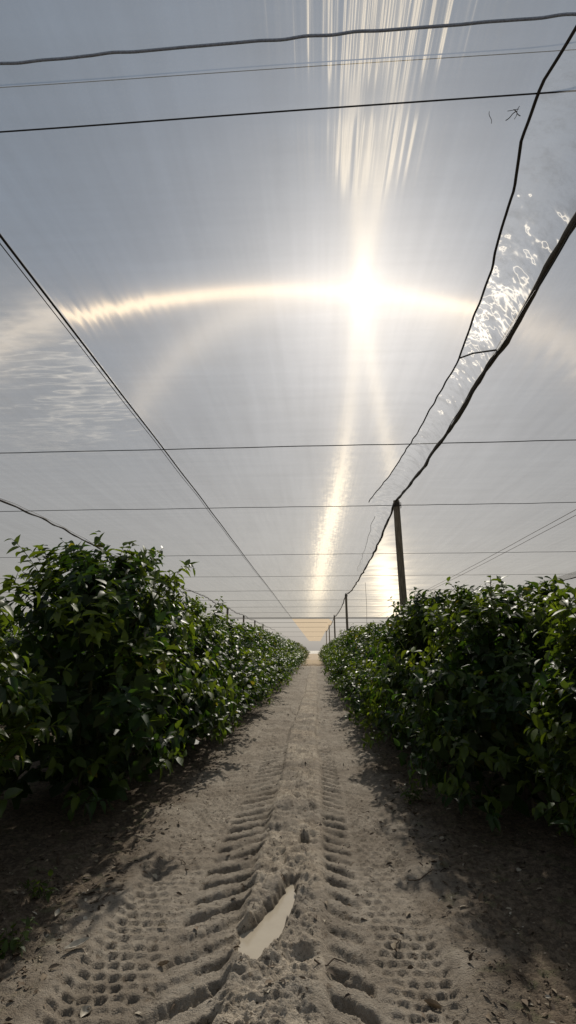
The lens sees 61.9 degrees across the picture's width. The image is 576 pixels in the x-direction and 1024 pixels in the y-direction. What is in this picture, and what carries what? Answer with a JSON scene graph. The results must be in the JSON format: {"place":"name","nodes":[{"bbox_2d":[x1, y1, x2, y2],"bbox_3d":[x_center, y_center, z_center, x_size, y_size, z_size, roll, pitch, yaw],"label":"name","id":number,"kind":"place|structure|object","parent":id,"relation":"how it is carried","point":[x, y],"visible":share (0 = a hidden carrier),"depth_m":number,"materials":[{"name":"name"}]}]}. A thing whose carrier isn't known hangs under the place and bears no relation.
{"place":"outdoors","nodes":[
{"label":"outdoors","id":0,"kind":"place"},
{"bbox_2d":[0,651,575,1023],"bbox_3d":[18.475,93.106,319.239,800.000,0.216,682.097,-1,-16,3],"label":"ground","id":1,"kind":"structure","parent":0,"point":[102,971],"depth_m":3.11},
{"bbox_2d":[0,916,38,958],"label":"seedling","id":2,"kind":"object","parent":1,"relation":"on","point":[13,944],"visible":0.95,"depth_m":2.51,"materials":[{"name":"green plant"}]},
{"bbox_2d":[0,613,43,690],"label":"citrus tree","id":3,"kind":"object","parent":1,"relation":"on","point":[7,627],"visible":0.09,"depth_m":10.43,"materials":[{"name":"green plant"}]},
{"bbox_2d":[10,623,52,680],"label":"citrus tree","id":4,"kind":"object","parent":1,"relation":"on","point":[23,637],"visible":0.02,"depth_m":12.06,"materials":[{"name":"green plant"}]},
{"bbox_2d":[0,584,71,817],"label":"citrus tree","id":5,"kind":"object","parent":1,"relation":"on","point":[10,747],"visible":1,"depth_m":3.37,"materials":[{"name":"green plant"}]},
{"bbox_2d":[18,866,58,901],"bbox_3d":[-1.562,2.395,3.078,0.265,0.162,0.231,-1,-16,3],"label":"seedling","id":6,"kind":"object","parent":1,"relation":"on","point":[35,889],"visible":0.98,"depth_m":3.05,"materials":[{"name":"green plant"}]},
{"bbox_2d":[54,909,60,916],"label":"fallen leaf","id":7,"kind":"object","parent":1,"relation":"on","point":[57,912],"visible":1,"depth_m":2.85,"materials":[{"name":"beige plant"}]},
{"bbox_2d":[64,937,89,948],"bbox_3d":[-1.112,2.282,2.534,0.130,0.019,0.045,4,-8,-37],"label":"fallen leaf","id":8,"kind":"object","parent":1,"relation":"on","point":[75,943],"visible":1,"depth_m":2.54,"materials":[{"name":"beige plant"}]},
{"bbox_2d":[80,1005,91,1017],"bbox_3d":[-0.902,2.229,2.142,0.043,0.022,0.060,3,-8,19],"label":"fallen leaf","id":9,"kind":"object","parent":1,"relation":"on","point":[84,1011],"visible":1,"depth_m":2.15,"materials":[{"name":"beige plant"}]},
{"bbox_2d":[89,886,122,903],"bbox_3d":[-1.152,2.439,3.062,0.019,0.030,0.301,-7,-18,24],"label":"twig","id":10,"kind":"object","parent":1,"relation":"on","point":[105,895],"visible":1,"depth_m":3.05,"materials":[{"name":"brown wood"}]},
{"bbox_2d":[0,530,238,823],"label":"citrus tree","id":11,"kind":"object","parent":1,"relation":"on","point":[102,599],"visible":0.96,"depth_m":4.70,"materials":[{"name":"green plant"}]},
{"bbox_2d":[36,596,245,763],"bbox_3d":[-2.149,2.278,6.862,2.968,2.433,2.706,-1,-16,3],"label":"citrus tree","id":12,"kind":"object","parent":1,"relation":"on","point":[201,709],"visible":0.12,"depth_m":6.77,"materials":[{"name":"green plant"}]},
{"bbox_2d":[48,592,270,745],"bbox_3d":[-2.154,2.594,8.127,3.234,2.545,2.916,-14,-21,41],"label":"citrus tree","id":13,"kind":"object","parent":1,"relation":"on","point":[235,658],"visible":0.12,"depth_m":8.00,"materials":[{"name":"green plant"}]},
{"bbox_2d":[157,960,168,965],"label":"fallen leaf","id":14,"kind":"object","parent":1,"relation":"on","point":[162,963],"visible":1,"depth_m":2.45,"materials":[{"name":"brown plant"}]},
{"bbox_2d":[197,614,272,728],"bbox_3d":[-2.028,3.240,9.956,3.491,2.298,2.827,-2,-16,7],"label":"citrus tree","id":15,"kind":"object","parent":1,"relation":"on","point":[247,667],"visible":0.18,"depth_m":9.67,"materials":[{"name":"green plant"}]},
{"bbox_2d":[204,612,276,706],"bbox_3d":[-2.002,3.674,11.775,3.479,2.469,3.021,0,-16,0],"label":"citrus tree","id":16,"kind":"object","parent":1,"relation":"on","point":[250,641],"visible":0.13,"depth_m":11.75,"materials":[{"name":"green plant"}]},
{"bbox_2d":[220,624,291,692],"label":"citrus tree","id":17,"kind":"object","parent":1,"relation":"on","point":[274,675],"visible":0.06,"depth_m":14.98,"materials":[{"name":"green plant"}]},
{"bbox_2d":[229,622,290,703],"bbox_3d":[-1.848,4.220,13.382,3.682,2.304,2.730,-4,-16,13],"label":"citrus tree","id":18,"kind":"object","parent":1,"relation":"on","point":[267,658],"visible":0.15,"depth_m":13.41,"materials":[{"name":"green plant"}]},
{"bbox_2d":[236,624,293,685],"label":"citrus tree","id":19,"kind":"object","parent":1,"relation":"on","point":[273,640],"visible":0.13,"depth_m":18.57,"materials":[{"name":"green plant"}]},
{"bbox_2d":[238,884,295,958],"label":"puddle","id":20,"kind":"object","parent":1,"relation":"on","point":[262,935],"visible":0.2,"depth_m":2.77,"materials":[{"name":"liquid"}]},
{"bbox_2d":[258,630,291,691],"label":"citrus tree","id":21,"kind":"object","parent":1,"relation":"on","point":[282,662],"visible":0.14,"depth_m":16.57,"materials":[{"name":"green plant"}]},
{"bbox_2d":[267,639,291,679],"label":"citrus tree","id":22,"kind":"object","parent":1,"relation":"on","point":[286,668],"visible":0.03,"depth_m":20.20,"materials":[{"name":"green plant"}]},
{"bbox_2d":[263,631,298,677],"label":"citrus tree","id":23,"kind":"object","parent":1,"relation":"on","point":[282,650],"visible":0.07,"depth_m":22.11,"materials":[{"name":"green plant"}]},
{"bbox_2d":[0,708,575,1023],"bbox_3d":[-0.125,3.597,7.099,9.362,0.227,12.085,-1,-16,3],"label":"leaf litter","id":24,"kind":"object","parent":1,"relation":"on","point":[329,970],"visible":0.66,"depth_m":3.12,"materials":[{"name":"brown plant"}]},
{"bbox_2d":[277,634,298,672],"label":"citrus tree","id":25,"kind":"object","parent":1,"relation":"on","point":[290,648],"visible":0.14,"depth_m":27.32,"materials":[{"name":"green plant"}]},
{"bbox_2d":[278,645,300,674],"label":"citrus tree","id":26,"kind":"object","parent":1,"relation":"on","point":[293,662],"visible":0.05,"depth_m":25.50,"materials":[{"name":"green plant"}]},
{"bbox_2d":[280,638,300,666],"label":"citrus tree","id":27,"kind":"object","parent":1,"relation":"on","point":[292,648],"visible":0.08,"depth_m":32.66,"materials":[{"name":"green plant"}]},
{"bbox_2d":[281,639,303,668],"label":"citrus tree","id":28,"kind":"object","parent":1,"relation":"on","point":[292,652],"visible":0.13,"depth_m":30.80,"materials":[{"name":"green plant"}]},
{"bbox_2d":[281,637,304,665],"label":"citrus tree","id":29,"kind":"object","parent":1,"relation":"on","point":[297,651],"visible":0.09,"depth_m":36.02,"materials":[{"name":"green plant"}]},
{"bbox_2d":[314,957,346,965],"bbox_3d":[0.213,2.259,2.413,0.169,0.030,0.024,3,-16,-9],"label":"twig","id":30,"kind":"object","parent":1,"relation":"on","point":[316,961],"visible":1,"depth_m":2.41,"materials":[{"name":"brown wood"}]},
{"bbox_2d":[321,635,340,672],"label":"citrus tree","id":31,"kind":"object","parent":1,"relation":"on","point":[331,650],"visible":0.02,"depth_m":25.85,"materials":[{"name":"green plant"}]},
{"bbox_2d":[324,635,343,667],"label":"citrus tree","id":32,"kind":"object","parent":1,"relation":"on","point":[332,649],"visible":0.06,"depth_m":22.21,"materials":[{"name":"green plant"}]},
{"bbox_2d":[334,616,335,639],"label":"wooden post","id":33,"kind":"object","parent":1,"relation":"on","point":[334,628],"visible":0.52,"depth_m":47.08,"materials":[{"name":"brown wood"}]},
{"bbox_2d":[324,636,346,684],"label":"citrus tree","id":34,"kind":"object","parent":1,"relation":"on","point":[329,650],"visible":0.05,"depth_m":20.21,"materials":[{"name":"green plant"}]},
{"bbox_2d":[323,627,358,683],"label":"citrus tree","id":35,"kind":"object","parent":1,"relation":"on","point":[350,628],"visible":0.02,"depth_m":18.56,"materials":[{"name":"green plant"}]},
{"bbox_2d":[322,623,364,690],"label":"citrus tree","id":36,"kind":"object","parent":1,"relation":"on","point":[336,654],"visible":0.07,"depth_m":16.75,"materials":[{"name":"green plant"}]},
{"bbox_2d":[345,594,348,633],"bbox_3d":[3.539,7.358,28.526,0.186,4.981,0.186,-1,-16,3],"label":"wooden post","id":37,"kind":"object","parent":1,"relation":"on","point":[346,610],"visible":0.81,"depth_m":28.86,"materials":[{"name":"brown wood"}]},
{"bbox_2d":[326,621,376,692],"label":"citrus tree","id":38,"kind":"object","parent":1,"relation":"on","point":[341,658],"visible":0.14,"depth_m":15.26,"materials":[{"name":"green plant"}]},
{"bbox_2d":[328,622,388,696],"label":"citrus tree","id":39,"kind":"object","parent":1,"relation":"on","point":[369,628],"visible":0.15,"depth_m":13.40,"materials":[{"name":"green plant"}]},
{"bbox_2d":[335,627,388,708],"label":"citrus tree","id":40,"kind":"object","parent":1,"relation":"on","point":[347,681],"visible":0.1,"depth_m":11.58,"materials":[{"name":"green plant"}]},
{"bbox_2d":[340,629,406,721],"bbox_3d":[2.506,3.342,9.836,2.966,2.030,3.021,1,-16,-2],"label":"citrus tree","id":41,"kind":"object","parent":1,"relation":"on","point":[364,657],"visible":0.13,"depth_m":9.67,"materials":[{"name":"green plant"}]},
{"bbox_2d":[393,500,407,609],"bbox_3d":[2.485,2.129,10.290,0.200,4.981,0.200,-1,-16,3],"label":"wooden post","id":42,"kind":"object","parent":1,"relation":"on","point":[400,557],"visible":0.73,"depth_m":10.57,"materials":[{"name":"brown wood"}]},
{"bbox_2d":[326,212,575,631],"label":"support cable","id":43,"kind":"object","parent":42,"relation":"attached to","point":[559,246],"visible":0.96,"depth_m":4.69,"materials":[{"name":"black metal"}]},
{"bbox_2d":[0,502,575,511],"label":"cross wire","id":44,"kind":"object","parent":43,"relation":"attached to","point":[291,506],"visible":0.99,"depth_m":11.50,"materials":[{"name":"metal"}]},
{"bbox_2d":[407,509,575,600],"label":"thin wire","id":45,"kind":"object","parent":44,"relation":"attached to","point":[506,547],"visible":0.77,"depth_m":15.47,"materials":[{"name":"grey metal"}]},
{"bbox_2d":[292,619,331,640],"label":"shade net","id":46,"kind":"object","parent":43,"relation":"attached to","point":[313,631],"visible":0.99,"depth_m":74.86,"materials":[{"name":"beige fabric"}]},
{"bbox_3d":[0.960,3.401,23.193,4.420,0.407,58.500,-1,-16,3],"label":"shade net","id":47,"kind":"object","parent":43,"relation":"attached to","visible":0},
{"bbox_2d":[506,106,519,120],"bbox_3d":[1.446,-2.556,3.086,0.088,0.005,0.074,-7,-17,24],"label":"net tear","id":48,"kind":"object","parent":47,"relation":"attached to","point":[513,113],"visible":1,"depth_m":3.08},
{"bbox_3d":[1.983,-1.013,7.782,0.600,0.407,26.600,-1,-16,3],"label":"shade net","id":49,"kind":"object","parent":43,"relation":"attached to","visible":0},
{"bbox_2d":[369,25,575,501],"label":"seam cord","id":50,"kind":"object","parent":49,"relation":"attached to","point":[523,135],"visible":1,"depth_m":3.64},
{"bbox_2d":[460,349,496,358],"bbox_3d":[2.043,-1.706,5.189,0.020,0.294,0.585,4,-17,-14],"label":"tie cord","id":51,"kind":"object","parent":50,"relation":"attached to","point":[478,352],"visible":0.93,"depth_m":5.16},
{"bbox_2d":[397,779,427,804],"bbox_3d":[1.281,2.887,4.936,0.371,0.238,0.256,12,-20,-35],"label":"seedling","id":52,"kind":"object","parent":1,"relation":"on","point":[416,792],"visible":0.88,"depth_m":4.92,"materials":[{"name":"green plant"}]},
{"bbox_2d":[348,614,477,741],"bbox_3d":[2.411,2.796,8.150,2.748,2.160,2.712,-1,-16,3],"label":"citrus tree","id":53,"kind":"object","parent":1,"relation":"on","point":[374,664],"visible":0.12,"depth_m":8.31,"materials":[{"name":"green plant"}]},
{"bbox_2d":[408,869,439,880],"bbox_3d":[0.942,2.493,3.298,0.353,0.030,0.020,12,-20,-35],"label":"twig","id":54,"kind":"object","parent":1,"relation":"on","point":[421,877],"visible":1,"depth_m":3.26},
{"bbox_2d":[424,998,441,1007],"bbox_3d":[0.652,2.217,2.162,0.075,0.022,0.040,0,-23,24],"label":"fallen leaf","id":55,"kind":"object","parent":1,"relation":"on","point":[432,1003],"visible":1,"depth_m":2.17,"materials":[{"name":"brown plant"}]},
{"bbox_2d":[351,585,558,768],"bbox_3d":[2.364,2.221,6.608,2.912,2.400,2.642,-1,-16,3],"label":"citrus tree","id":56,"kind":"object","parent":1,"relation":"on","point":[416,633],"visible":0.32,"depth_m":6.43,"materials":[{"name":"green plant"}]},
{"bbox_2d":[386,574,575,832],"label":"citrus tree","id":57,"kind":"object","parent":1,"relation":"on","point":[496,634],"visible":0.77,"depth_m":4.49,"materials":[{"name":"green plant"}]},
{"bbox_2d":[515,579,575,845],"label":"citrus tree","id":58,"kind":"object","parent":1,"relation":"on","point":[561,748],"visible":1,"depth_m":3.30,"materials":[{"name":"green plant"}]},
{"bbox_3d":[-4.903,10.193,38.412,0.216,4.981,0.216,-1,-16,3],"label":"wooden post","id":59,"kind":"object","parent":1,"relation":"on","visible":0},
{"bbox_2d":[0,498,274,629],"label":"support cable","id":60,"kind":"object","parent":59,"relation":"attached to","point":[44,518],"visible":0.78,"depth_m":13.63,"materials":[{"name":"black metal"}]},
{"bbox_2d":[24,612,329,613],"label":"cross wire","id":61,"kind":"object","parent":60,"relation":"attached to","point":[292,612],"visible":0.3,"depth_m":44.18,"materials":[{"name":"metal"}]},
{"bbox_2d":[24,599,418,601],"bbox_3d":[1.858,6.061,33.059,90.000,0.030,0.023,-1,-16,3],"label":"cross wire","id":62,"kind":"object","parent":60,"relation":"attached to","point":[246,600],"visible":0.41,"depth_m":33.36,"materials":[{"name":"metal"}]},
{"bbox_2d":[4,589,493,592],"bbox_3d":[1.553,4.549,27.779,90.000,0.034,0.024,-1,-16,3],"label":"cross wire","id":63,"kind":"object","parent":60,"relation":"attached to","point":[312,590],"visible":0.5,"depth_m":27.76,"materials":[{"name":"metal"}]},
{"bbox_2d":[16,574,534,578],"bbox_3d":[1.237,2.979,22.309,90.000,0.027,0.020,-1,-16,3],"label":"cross wire","id":64,"kind":"object","parent":60,"relation":"attached to","point":[365,575],"visible":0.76,"depth_m":22.16,"materials":[{"name":"metal"}]},
{"bbox_2d":[0,12,575,64],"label":"cross wire","id":65,"kind":"object","parent":60,"relation":"attached to","point":[295,38],"visible":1,"depth_m":2.67,"materials":[{"name":"black metal"}]},
{"bbox_2d":[0,90,575,132],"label":"cross wire","id":66,"kind":"object","parent":60,"relation":"attached to","point":[290,111],"visible":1,"depth_m":3.05,"materials":[{"name":"grey metal"}]},
{"bbox_2d":[0,49,575,87],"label":"cross wire","id":67,"kind":"object","parent":60,"relation":"attached to","point":[289,67],"visible":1,"depth_m":2.88,"materials":[{"name":"grey metal"}]},
{"bbox_2d":[271,618,390,618],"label":"cross wire","id":68,"kind":"object","parent":60,"relation":"attached to","point":[329,618],"visible":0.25,"depth_m":52.83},
{"bbox_2d":[288,622,377,622],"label":"cross wire","id":69,"kind":"object","parent":60,"relation":"attached to","point":[333,622],"visible":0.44,"depth_m":60.32,"materials":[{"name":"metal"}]},
{"bbox_2d":[285,617,388,617],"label":"cross wire","id":70,"kind":"object","parent":60,"relation":"attached to","point":[337,617],"visible":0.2,"depth_m":51.14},
{"bbox_2d":[440,515,575,585],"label":"thin wire","id":71,"kind":"object","parent":70,"relation":"attached to","point":[512,548],"visible":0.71,"depth_m":15.70,"materials":[{"name":"grey metal"}]},
{"bbox_2d":[0,0,575,650],"label":"sky","id":72,"kind":"structure","parent":0,"point":[307,278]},
{"bbox_3d":[-3.523,3.281,23.487,4.560,0.015,58.500,-1,-16,3],"label":"shade net","id":73,"kind":"object","parent":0,"visible":0},
{"bbox_2d":[0,234,291,617],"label":"straight cable","id":74,"kind":"object","parent":73,"relation":"attached to","point":[46,296],"visible":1,"depth_m":5.56,"materials":[{"name":"black metal"}]},
{"bbox_2d":[0,440,572,453],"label":"cross wire","id":75,"kind":"object","parent":74,"relation":"attached to","point":[294,446],"visible":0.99,"depth_m":8.07,"materials":[{"name":"metal"}]},
{"bbox_2d":[0,551,575,557],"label":"cross wire","id":76,"kind":"object","parent":74,"relation":"attached to","point":[301,554],"visible":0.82,"depth_m":17.24,"materials":[{"name":"metal"}]}
]}

